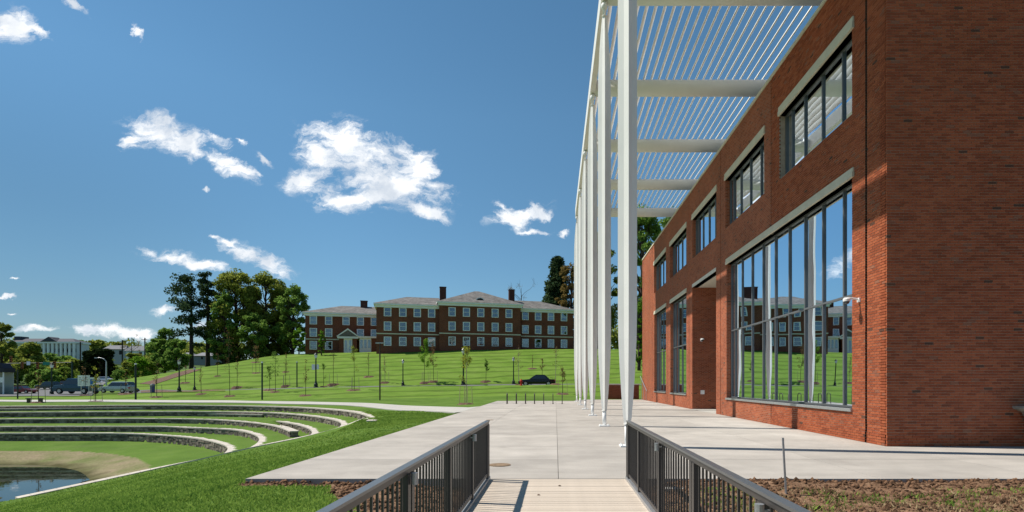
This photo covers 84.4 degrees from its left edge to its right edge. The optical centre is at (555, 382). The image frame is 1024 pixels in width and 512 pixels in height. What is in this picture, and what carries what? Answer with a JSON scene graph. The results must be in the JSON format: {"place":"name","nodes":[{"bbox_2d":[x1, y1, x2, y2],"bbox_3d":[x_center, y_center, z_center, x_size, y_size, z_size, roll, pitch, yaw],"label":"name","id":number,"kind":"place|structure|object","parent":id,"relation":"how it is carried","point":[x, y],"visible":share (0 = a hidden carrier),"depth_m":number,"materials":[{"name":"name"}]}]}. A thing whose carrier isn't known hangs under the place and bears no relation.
{"place":"outdoors","nodes":[
{"label":"outdoors","id":0,"kind":"place"},
{"bbox_2d":[0,464,89,501],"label":"pond water","id":1,"kind":"structure","parent":0,"point":[17,480],"depth_m":29.35,"materials":[{"name":"blue liquid"}]},
{"bbox_2d":[0,381,108,395],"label":"parking lot","id":2,"kind":"structure","parent":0,"point":[43,392],"depth_m":74.92,"materials":[{"name":"asphalt"}]},
{"bbox_2d":[14,386,37,392],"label":"parked car","id":3,"kind":"object","parent":2,"relation":"on","point":[25,389],"visible":0.73,"depth_m":76.45,"materials":[{"name":"red paint"}]},
{"bbox_2d":[34,382,60,388],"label":"parked car","id":4,"kind":"object","parent":2,"relation":"on","point":[44,385],"visible":0.66,"depth_m":81.46,"materials":[{"name":"grey paint"}]},
{"bbox_2d":[52,378,102,393],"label":"parked car","id":5,"kind":"object","parent":2,"relation":"on","point":[70,385],"visible":0.74,"depth_m":70.59,"materials":[{"name":"blue paint"}]},
{"bbox_2d":[0,450,151,497],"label":"basin floor","id":6,"kind":"structure","parent":0,"point":[92,466],"depth_m":34.59,"materials":[{"name":"sand"}]},
{"bbox_2d":[14,365,204,388],"bbox_3d":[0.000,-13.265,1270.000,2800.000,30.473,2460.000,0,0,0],"label":"ground","id":7,"kind":"structure","parent":0,"point":[184,368],"depth_m":238.01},
{"bbox_2d":[0,322,17,378],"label":"leafy tree","id":8,"kind":"object","parent":7,"relation":"on","point":[5,329],"visible":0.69,"depth_m":129.89,"materials":[{"name":"green plant"}]},
{"bbox_2d":[6,358,36,385],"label":"leafy tree","id":9,"kind":"object","parent":7,"relation":"on","point":[28,379],"visible":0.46,"depth_m":128.42,"materials":[{"name":"green plant"}]},
{"bbox_2d":[15,341,47,375],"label":"leafy tree","id":10,"kind":"object","parent":7,"relation":"on","point":[29,348],"visible":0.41,"depth_m":163.92,"materials":[{"name":"green plant"}]},
{"bbox_2d":[23,364,48,384],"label":"leafy tree","id":11,"kind":"object","parent":7,"relation":"on","point":[32,371],"visible":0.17,"depth_m":133.82,"materials":[{"name":"green plant"}]},
{"bbox_2d":[9,356,72,377],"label":"traffic signal mast","id":12,"kind":"object","parent":7,"relation":"on","point":[37,363],"visible":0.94,"depth_m":105.84,"materials":[{"name":"grey"}]},
{"bbox_2d":[29,368,62,388],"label":"leafy shrub","id":13,"kind":"object","parent":7,"relation":"on","point":[45,374],"visible":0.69,"depth_m":119.03,"materials":[{"name":"green plant"}]},
{"bbox_2d":[7,336,90,360],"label":"white hall","id":14,"kind":"structure","parent":7,"relation":"on","point":[61,347],"depth_m":299.29,"materials":[{"name":"paint"}]},
{"bbox_2d":[44,352,61,365],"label":"leafy shrub","id":15,"kind":"object","parent":7,"relation":"on","point":[49,356],"visible":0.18,"depth_m":227.83,"materials":[{"name":"green plant"}]},
{"bbox_2d":[47,361,77,371],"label":"leafy tree","id":16,"kind":"object","parent":7,"relation":"on","point":[58,365],"visible":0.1,"depth_m":148.59,"materials":[{"name":"green plant"}]},
{"bbox_2d":[52,366,75,382],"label":"leafy tree","id":17,"kind":"object","parent":7,"relation":"on","point":[61,371],"visible":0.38,"depth_m":123.43,"materials":[{"name":"green plant"}]},
{"bbox_2d":[56,355,78,371],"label":"leafy shrub","id":18,"kind":"object","parent":7,"relation":"on","point":[64,357],"visible":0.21,"depth_m":208.99,"materials":[{"name":"green plant"}]},
{"bbox_2d":[64,358,81,376],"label":"leafy shrub","id":19,"kind":"object","parent":7,"relation":"on","point":[75,363],"visible":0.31,"depth_m":139.32,"materials":[{"name":"green plant"}]},
{"bbox_2d":[77,348,116,381],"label":"leafy tree","id":20,"kind":"object","parent":7,"relation":"on","point":[106,354],"visible":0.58,"depth_m":108.88,"materials":[{"name":"green plant"}]},
{"bbox_2d":[88,339,106,349],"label":"leafy tree","id":21,"kind":"object","parent":7,"relation":"on","point":[97,343],"visible":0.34,"depth_m":328.11,"materials":[{"name":"green plant"}]},
{"bbox_2d":[104,345,128,364],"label":"house","id":22,"kind":"structure","parent":7,"relation":"on","point":[117,357],"depth_m":290.00,"materials":[{"name":"grey"}]},
{"bbox_2d":[2,338,243,362],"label":"woodland","id":23,"kind":"object","parent":7,"relation":"on","point":[198,350],"visible":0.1,"depth_m":411.34,"materials":[{"name":"green plant"}]},
{"bbox_2d":[119,334,141,353],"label":"bare tree","id":24,"kind":"object","parent":7,"relation":"on","point":[138,343],"visible":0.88,"depth_m":189.95,"materials":[{"name":"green plant"}]},
{"bbox_2d":[123,353,143,374],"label":"leafy shrub","id":25,"kind":"object","parent":7,"relation":"on","point":[129,355],"visible":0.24,"depth_m":159.45,"materials":[{"name":"green plant"}]},
{"bbox_2d":[124,346,143,358],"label":"house","id":26,"kind":"structure","parent":7,"relation":"on","point":[136,351],"depth_m":270.00,"materials":[{"name":"white paint"}]},
{"bbox_2d":[194,353,221,365],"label":"house","id":27,"kind":"structure","parent":7,"relation":"on","point":[200,359],"depth_m":190.00,"materials":[{"name":"grey"}]},
{"bbox_2d":[541,256,573,348],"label":"conifer","id":28,"kind":"object","parent":7,"relation":"on","point":[555,282],"visible":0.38,"depth_m":138.58,"materials":[{"name":"green plant"}]},
{"bbox_2d":[611,325,637,348],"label":"woodland","id":29,"kind":"object","parent":7,"relation":"on","point":[614,340],"visible":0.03,"depth_m":156.09,"materials":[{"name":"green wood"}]},
{"bbox_2d":[140,369,201,383],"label":"dirt track","id":30,"kind":"structure","parent":0,"point":[168,377],"depth_m":89.59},
{"bbox_2d":[0,400,478,412],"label":"path","id":31,"kind":"structure","parent":0,"point":[418,408],"depth_m":51.66,"materials":[{"name":"concrete"}]},
{"bbox_2d":[0,396,640,511],"bbox_3d":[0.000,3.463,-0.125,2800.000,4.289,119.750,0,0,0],"label":"lawn","id":32,"kind":"structure","parent":0,"point":[153,454],"depth_m":38.96,"materials":[{"name":"green plant"}]},
{"bbox_2d":[30,372,45,402],"bbox_3d":[-50.456,0.406,54.855,1.447,3.278,1.205,0,0,-23],"label":"young tree","id":33,"kind":"object","parent":32,"relation":"on","point":[38,378],"visible":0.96,"depth_m":54.85,"materials":[{"name":"green plant"}]},
{"bbox_2d":[0,407,141,410],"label":"stone terrace wall","id":34,"kind":"structure","parent":32,"relation":"on","point":[55,409],"depth_m":47.31,"materials":[{"name":"stone"}]},
{"bbox_2d":[88,366,102,401],"bbox_3d":[-46.617,0.114,57.076,1.834,3.813,1.726,0,0,32],"label":"young tree","id":35,"kind":"object","parent":32,"relation":"on","point":[95,381],"visible":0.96,"depth_m":57.09,"materials":[{"name":"green plant"}]},
{"bbox_2d":[0,432,237,452],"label":"stone terrace wall","id":36,"kind":"structure","parent":32,"relation":"on","point":[217,445],"depth_m":40.62,"materials":[{"name":"stone"}]},
{"bbox_2d":[0,426,266,446],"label":"stone terrace wall","id":37,"kind":"structure","parent":32,"relation":"on","point":[259,438],"depth_m":41.65,"materials":[{"name":"stone"}]},
{"bbox_2d":[0,418,298,436],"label":"stone terrace wall","id":38,"kind":"structure","parent":32,"relation":"on","point":[287,431],"depth_m":44.17,"materials":[{"name":"stone"}]},
{"bbox_2d":[0,411,347,426],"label":"stone terrace wall","id":39,"kind":"structure","parent":32,"relation":"on","point":[328,420],"depth_m":45.62,"materials":[{"name":"stone"}]},
{"bbox_2d":[0,405,376,421],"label":"stone terrace wall","id":40,"kind":"structure","parent":32,"relation":"on","point":[350,413],"depth_m":47.10,"materials":[{"name":"stone"}]},
{"bbox_2d":[15,418,367,498],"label":"stone kerb","id":41,"kind":"structure","parent":32,"relation":"on","point":[78,484],"depth_m":26.92,"materials":[{"name":"stone"}]},
{"bbox_2d":[0,419,434,511],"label":"grass","id":42,"kind":"structure","parent":32,"relation":"on","point":[183,491],"depth_m":12.79,"materials":[{"name":"plant"}]},
{"bbox_2d":[197,413,263,417],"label":"stone terrace wall","id":43,"kind":"structure","parent":32,"relation":"on","point":[239,415],"depth_m":45.47,"materials":[{"name":"stone"}]},
{"bbox_2d":[276,421,318,434],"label":"stone terrace wall","id":44,"kind":"structure","parent":32,"relation":"on","point":[303,428],"depth_m":37.06,"materials":[{"name":"stone"}]},
{"bbox_2d":[376,343,383,399],"bbox_3d":[-18.022,-1.133,57.797,0.840,6.022,0.240,0,0,0],"label":"light pole","id":45,"kind":"object","parent":32,"relation":"on","point":[379,370],"visible":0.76,"depth_m":57.77,"materials":[{"name":"brown"}]},
{"bbox_2d":[336,409,469,431],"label":"grass","id":46,"kind":"structure","parent":32,"relation":"on","point":[419,415],"depth_m":29.09,"materials":[{"name":"plant"}]},
{"bbox_2d":[457,346,472,404],"bbox_3d":[-7.399,-0.601,46.529,1.503,4.959,1.587,0,0,-30],"label":"young tree","id":47,"kind":"object","parent":32,"relation":"on","point":[466,349],"visible":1,"depth_m":46.53,"materials":[{"name":"green plant"}]},
{"bbox_2d":[0,349,641,400],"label":"hillside","id":48,"kind":"structure","parent":0,"point":[448,369],"depth_m":84.70,"materials":[{"name":"green plant"}]},
{"bbox_2d":[0,363,15,393],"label":"kiosk","id":49,"kind":"object","parent":48,"relation":"on","point":[7,370],"visible":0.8,"depth_m":73.20,"materials":[{"name":"grey"}]},
{"bbox_2d":[78,375,89,394],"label":"sign board","id":50,"kind":"object","parent":48,"relation":"on","point":[81,383],"visible":0.91,"depth_m":69.48,"materials":[{"name":"metal"}]},
{"bbox_2d":[98,381,134,392],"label":"parked car","id":51,"kind":"object","parent":48,"relation":"on","point":[114,386],"visible":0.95,"depth_m":70.60,"materials":[{"name":"grey paint"}]},
{"bbox_2d":[107,369,130,381],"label":"leafy shrub","id":52,"kind":"object","parent":48,"relation":"on","point":[116,375],"visible":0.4,"depth_m":95.42,"materials":[{"name":"green plant"}]},
{"bbox_2d":[120,361,134,377],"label":"leafy tree","id":53,"kind":"object","parent":48,"relation":"on","point":[124,364],"visible":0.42,"depth_m":99.82,"materials":[{"name":"green plant"}]},
{"bbox_2d":[134,363,136,399],"bbox_3d":[-46.728,-0.108,62.683,0.220,4.172,0.209,0,0,0],"label":"dark post","id":54,"kind":"object","parent":48,"relation":"on","point":[135,364],"visible":0.83,"depth_m":62.61,"materials":[{"name":"metal"}]},
{"bbox_2d":[127,356,152,377],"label":"leafy tree","id":55,"kind":"object","parent":48,"relation":"on","point":[139,361],"visible":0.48,"depth_m":105.62,"materials":[{"name":"green plant"}]},
{"bbox_2d":[138,357,157,375],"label":"leafy shrub","id":56,"kind":"object","parent":48,"relation":"on","point":[151,365],"visible":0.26,"depth_m":109.90,"materials":[{"name":"green plant"}]},
{"bbox_2d":[149,363,161,397],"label":"young tree","id":57,"kind":"object","parent":48,"relation":"on","point":[156,396],"visible":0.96,"depth_m":66.01,"materials":[{"name":"green plant"}]},
{"bbox_2d":[144,327,182,372],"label":"leafy tree","id":58,"kind":"object","parent":48,"relation":"on","point":[160,344],"visible":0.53,"depth_m":116.98,"materials":[{"name":"green plant"}]},
{"bbox_2d":[160,338,191,370],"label":"leafy tree","id":59,"kind":"object","parent":48,"relation":"on","point":[172,352],"visible":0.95,"depth_m":113.31,"materials":[{"name":"green plant"}]},
{"bbox_2d":[141,390,221,392],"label":"mulch bed","id":60,"kind":"object","parent":48,"relation":"on","point":[158,391],"visible":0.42,"depth_m":77.53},
{"bbox_2d":[177,360,181,391],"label":"street lamp","id":61,"kind":"object","parent":60,"relation":"on","point":[179,387],"visible":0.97,"depth_m":70.84,"materials":[{"name":"metal"}]},
{"bbox_2d":[155,273,214,368],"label":"pine tree","id":62,"kind":"object","parent":48,"relation":"on","point":[186,305],"visible":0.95,"depth_m":120.96,"materials":[{"name":"green plant"}]},
{"bbox_2d":[191,271,219,366],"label":"pine tree","id":63,"kind":"object","parent":48,"relation":"on","point":[205,276],"visible":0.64,"depth_m":123.58,"materials":[{"name":"green plant"}]},
{"bbox_2d":[206,290,239,364],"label":"oak tree","id":64,"kind":"object","parent":48,"relation":"on","point":[225,297],"visible":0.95,"depth_m":120.30,"materials":[{"name":"green plant"}]},
{"bbox_2d":[223,330,234,396],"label":"young tree","id":65,"kind":"object","parent":48,"relation":"on","point":[229,370],"visible":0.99,"depth_m":65.20,"materials":[{"name":"green plant"}]},
{"bbox_2d":[204,268,266,362],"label":"oak tree","id":66,"kind":"object","parent":48,"relation":"on","point":[231,283],"visible":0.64,"depth_m":121.95,"materials":[{"name":"green plant"}]},
{"bbox_2d":[236,312,270,358],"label":"tree","id":67,"kind":"object","parent":48,"relation":"on","point":[260,337],"visible":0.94,"depth_m":119.10,"materials":[{"name":"green plant"}]},
{"bbox_2d":[261,362,262,399],"bbox_3d":[-31.685,-0.191,60.827,0.187,4.221,0.178,0,0,0],"label":"dark post","id":68,"kind":"object","parent":48,"relation":"on","point":[261,380],"visible":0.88,"depth_m":60.76,"materials":[{"name":"grey"}]},
{"bbox_2d":[243,271,290,357],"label":"oak tree","id":69,"kind":"object","parent":48,"relation":"on","point":[265,281],"visible":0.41,"depth_m":125.81,"materials":[{"name":"green plant"}]},
{"bbox_2d":[270,351,280,392],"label":"young tree","id":70,"kind":"object","parent":48,"relation":"on","point":[274,354],"visible":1,"depth_m":67.45,"materials":[{"name":"green plant"}]},
{"bbox_2d":[267,281,296,354],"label":"oak tree","id":71,"kind":"object","parent":48,"relation":"on","point":[275,303],"visible":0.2,"depth_m":128.31,"materials":[{"name":"green plant"}]},
{"bbox_2d":[272,283,310,353],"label":"oak tree","id":72,"kind":"object","parent":48,"relation":"on","point":[295,299],"visible":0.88,"depth_m":122.70,"materials":[{"name":"green plant"}]},
{"bbox_2d":[291,328,305,353],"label":"tree","id":73,"kind":"object","parent":48,"relation":"on","point":[300,344],"visible":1,"depth_m":112.82,"materials":[{"name":"green plant"}]},
{"bbox_2d":[312,353,318,387],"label":"street lamp","id":74,"kind":"object","parent":48,"relation":"on","point":[315,366],"visible":0.94,"depth_m":78.47,"materials":[{"name":"metal"}]},
{"bbox_2d":[318,330,325,354],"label":"tree","id":75,"kind":"object","parent":48,"relation":"on","point":[320,341],"visible":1,"depth_m":109.71,"materials":[{"name":"green plant"}]},
{"bbox_2d":[327,349,338,386],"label":"young tree","id":76,"kind":"object","parent":48,"relation":"on","point":[333,383],"visible":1,"depth_m":79.38,"materials":[{"name":"green plant"}]},
{"bbox_2d":[346,346,359,390],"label":"young tree","id":77,"kind":"object","parent":48,"relation":"on","point":[351,389],"visible":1,"depth_m":66.82,"materials":[{"name":"green plant"}]},
{"bbox_2d":[418,338,430,383],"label":"young tree","id":78,"kind":"object","parent":48,"relation":"on","point":[426,344],"visible":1,"depth_m":79.55,"materials":[{"name":"green plant"}]},
{"bbox_2d":[428,344,437,382],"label":"young tree","id":79,"kind":"object","parent":48,"relation":"on","point":[433,380],"visible":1,"depth_m":80.13,"materials":[{"name":"green plant"}]},
{"bbox_2d":[302,286,573,353],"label":"brick dormitory","id":80,"kind":"structure","parent":48,"relation":"on","point":[476,320],"depth_m":115.63,"materials":[{"name":"red"}]},
{"bbox_2d":[344,339,351,352],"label":"porch door","id":81,"kind":"structure","parent":80,"relation":"in","point":[347,342],"depth_m":116.15,"materials":[{"name":"white paint"}]},
{"bbox_2d":[359,338,370,351],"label":"bay window","id":82,"kind":"structure","parent":80,"relation":"in","point":[364,343],"depth_m":117.11,"materials":[{"name":"white paint"}]},
{"bbox_2d":[557,366,568,394],"bbox_3d":[0.764,-0.308,61.294,1.809,3.286,1.479,0,0,0],"label":"young tree","id":83,"kind":"object","parent":48,"relation":"on","point":[562,376],"visible":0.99,"depth_m":61.24,"materials":[{"name":"green plant"}]},
{"bbox_2d":[555,262,573,341],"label":"russet tree","id":84,"kind":"object","parent":48,"relation":"on","point":[564,271],"visible":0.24,"depth_m":131.16,"materials":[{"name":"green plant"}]},
{"bbox_2d":[573,250,617,348],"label":"tall tree","id":85,"kind":"object","parent":48,"relation":"on","point":[614,308],"visible":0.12,"depth_m":126.68,"materials":[{"name":"green plant"}]},
{"bbox_2d":[636,302,641,370],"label":"tree","id":86,"kind":"object","parent":48,"relation":"on","point":[639,335],"visible":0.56,"depth_m":87.59,"materials":[{"name":"green plant"}]},
{"bbox_2d":[637,203,660,337],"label":"tall tree","id":87,"kind":"object","parent":48,"relation":"on","point":[650,226],"visible":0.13,"depth_m":103.90,"materials":[{"name":"green plant"}]},
{"bbox_2d":[656,206,673,235],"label":"tall tree","id":88,"kind":"object","parent":48,"relation":"on","point":[665,221],"visible":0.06,"depth_m":110.55,"materials":[{"name":"green plant"}]},
{"bbox_2d":[118,384,564,392],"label":"road","id":89,"kind":"structure","parent":0,"point":[356,386],"depth_m":78.24,"materials":[{"name":"asphalt"}]},
{"bbox_2d":[518,375,554,384],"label":"parked car","id":90,"kind":"object","parent":89,"relation":"on","point":[540,379],"visible":0.74,"depth_m":72.90,"materials":[{"name":"black paint"}]},
{"bbox_2d":[0,0,818,358],"label":"sky","id":91,"kind":"structure","parent":0,"point":[347,152],"materials":[{"name":"blue"}]},
{"bbox_2d":[238,477,1023,511],"bbox_3d":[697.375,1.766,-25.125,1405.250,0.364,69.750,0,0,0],"label":"soil bed","id":92,"kind":"object","parent":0,"point":[803,496],"visible":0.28,"depth_m":8.41,"materials":[{"name":"soil"}]},
{"bbox_2d":[469,479,648,511],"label":"boardwalk","id":93,"kind":"structure","parent":92,"relation":"on","point":[567,495],"depth_m":8.18,"materials":[{"name":"paint"}]},
{"bbox_2d":[316,420,490,511],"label":"deck railing","id":94,"kind":"object","parent":93,"relation":"on","point":[464,471],"visible":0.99,"depth_m":5.75,"materials":[{"name":"metal"}]},
{"bbox_2d":[625,420,810,511],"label":"deck railing","id":95,"kind":"object","parent":93,"relation":"on","point":[641,446],"visible":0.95,"depth_m":5.55,"materials":[{"name":"metal"}]},
{"bbox_2d":[782,438,786,493],"bbox_3d":[3.401,1.353,8.350,0.095,1.082,0.034,0,0,0],"label":"survey pole","id":96,"kind":"object","parent":92,"relation":"on","point":[784,468],"visible":0.65,"depth_m":8.34,"materials":[{"name":"metal"}]},
{"bbox_2d":[654,486,1023,511],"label":"dry straw","id":97,"kind":"object","parent":92,"relation":"on","point":[988,503],"visible":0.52,"depth_m":7.74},
{"bbox_2d":[688,485,1023,511],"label":"weeds","id":98,"kind":"object","parent":92,"relation":"on","point":[946,502],"visible":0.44,"depth_m":7.90,"materials":[{"name":"green plant"}]},
{"bbox_2d":[245,400,1023,487],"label":"plaza","id":99,"kind":"structure","parent":0,"point":[555,440],"depth_m":13.57,"materials":[{"name":"concrete"}]},
{"bbox_2d":[608,384,639,398],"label":"brick wall","id":100,"kind":"structure","parent":99,"relation":"on","point":[614,392],"depth_m":56.40,"materials":[{"name":"brick"}]},
{"bbox_2d":[574,0,822,446],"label":"white steel pergola","id":101,"kind":"object","parent":99,"relation":"on","point":[595,212],"visible":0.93,"depth_m":24.72,"materials":[{"name":"paint"}]},
{"bbox_2d":[642,0,1023,445],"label":"brick building","id":102,"kind":"structure","parent":99,"relation":"on","point":[870,153],"depth_m":15.66,"materials":[{"name":"brown"}]},
{"bbox_2d":[654,309,665,392],"bbox_3d":[8.745,-2.580,46.500,0.390,6.740,5.240,0,0,0],"label":"window","id":103,"kind":"structure","parent":102,"relation":"in","point":[661,317],"depth_m":47.24,"materials":[{"name":"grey glass"}]},
{"bbox_2d":[656,255,665,290],"bbox_3d":[8.885,-9.035,46.600,0.110,2.430,5.300,0,0,0],"label":"window","id":104,"kind":"structure","parent":102,"relation":"in","point":[661,267],"depth_m":47.25,"materials":[{"name":"blue glass"}]},
{"bbox_2d":[670,295,685,394],"bbox_3d":[8.745,-2.570,39.625,0.390,6.760,5.190,0,0,0],"label":"window","id":105,"kind":"structure","parent":102,"relation":"in","point":[679,307],"depth_m":40.38,"materials":[{"name":"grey glass"}]},
{"bbox_2d":[673,232,685,275],"bbox_3d":[8.885,-9.035,39.700,0.110,2.430,5.300,0,0,0],"label":"window","id":106,"kind":"structure","parent":102,"relation":"in","point":[679,249],"depth_m":40.38,"materials":[{"name":"glass"}]},
{"bbox_2d":[696,197,715,254],"bbox_3d":[8.885,-9.035,32.800,0.110,2.430,5.300,0,0,0],"label":"window","id":107,"kind":"structure","parent":102,"relation":"in","point":[706,222],"depth_m":33.16,"materials":[{"name":"glass"}]},
{"bbox_2d":[730,142,763,223],"bbox_3d":[8.885,-9.035,25.900,0.110,2.430,5.300,0,0,0],"label":"window","id":108,"kind":"structure","parent":102,"relation":"in","point":[747,185],"depth_m":26.08,"materials":[{"name":"glass"}]},
{"bbox_2d":[725,184,852,411],"bbox_3d":[8.745,-2.560,22.350,0.390,6.780,12.040,0,0,0],"label":"window","id":109,"kind":"structure","parent":102,"relation":"in","point":[791,322],"depth_m":20.52,"materials":[{"name":"glass"}]},
{"bbox_2d":[785,39,851,173],"bbox_3d":[8.885,-9.035,19.000,0.110,2.430,5.300,0,0,0],"label":"window","id":110,"kind":"structure","parent":102,"relation":"in","point":[827,103],"depth_m":18.90,"materials":[{"name":"glass"}]},
{"bbox_2d":[843,297,860,303],"bbox_3d":[8.376,-2.330,15.950,0.460,0.200,0.200,0,0,0],"label":"security camera","id":111,"kind":"object","parent":102,"relation":"attached to","point":[846,300],"visible":1,"depth_m":15.91,"materials":[{"name":"white paint"}]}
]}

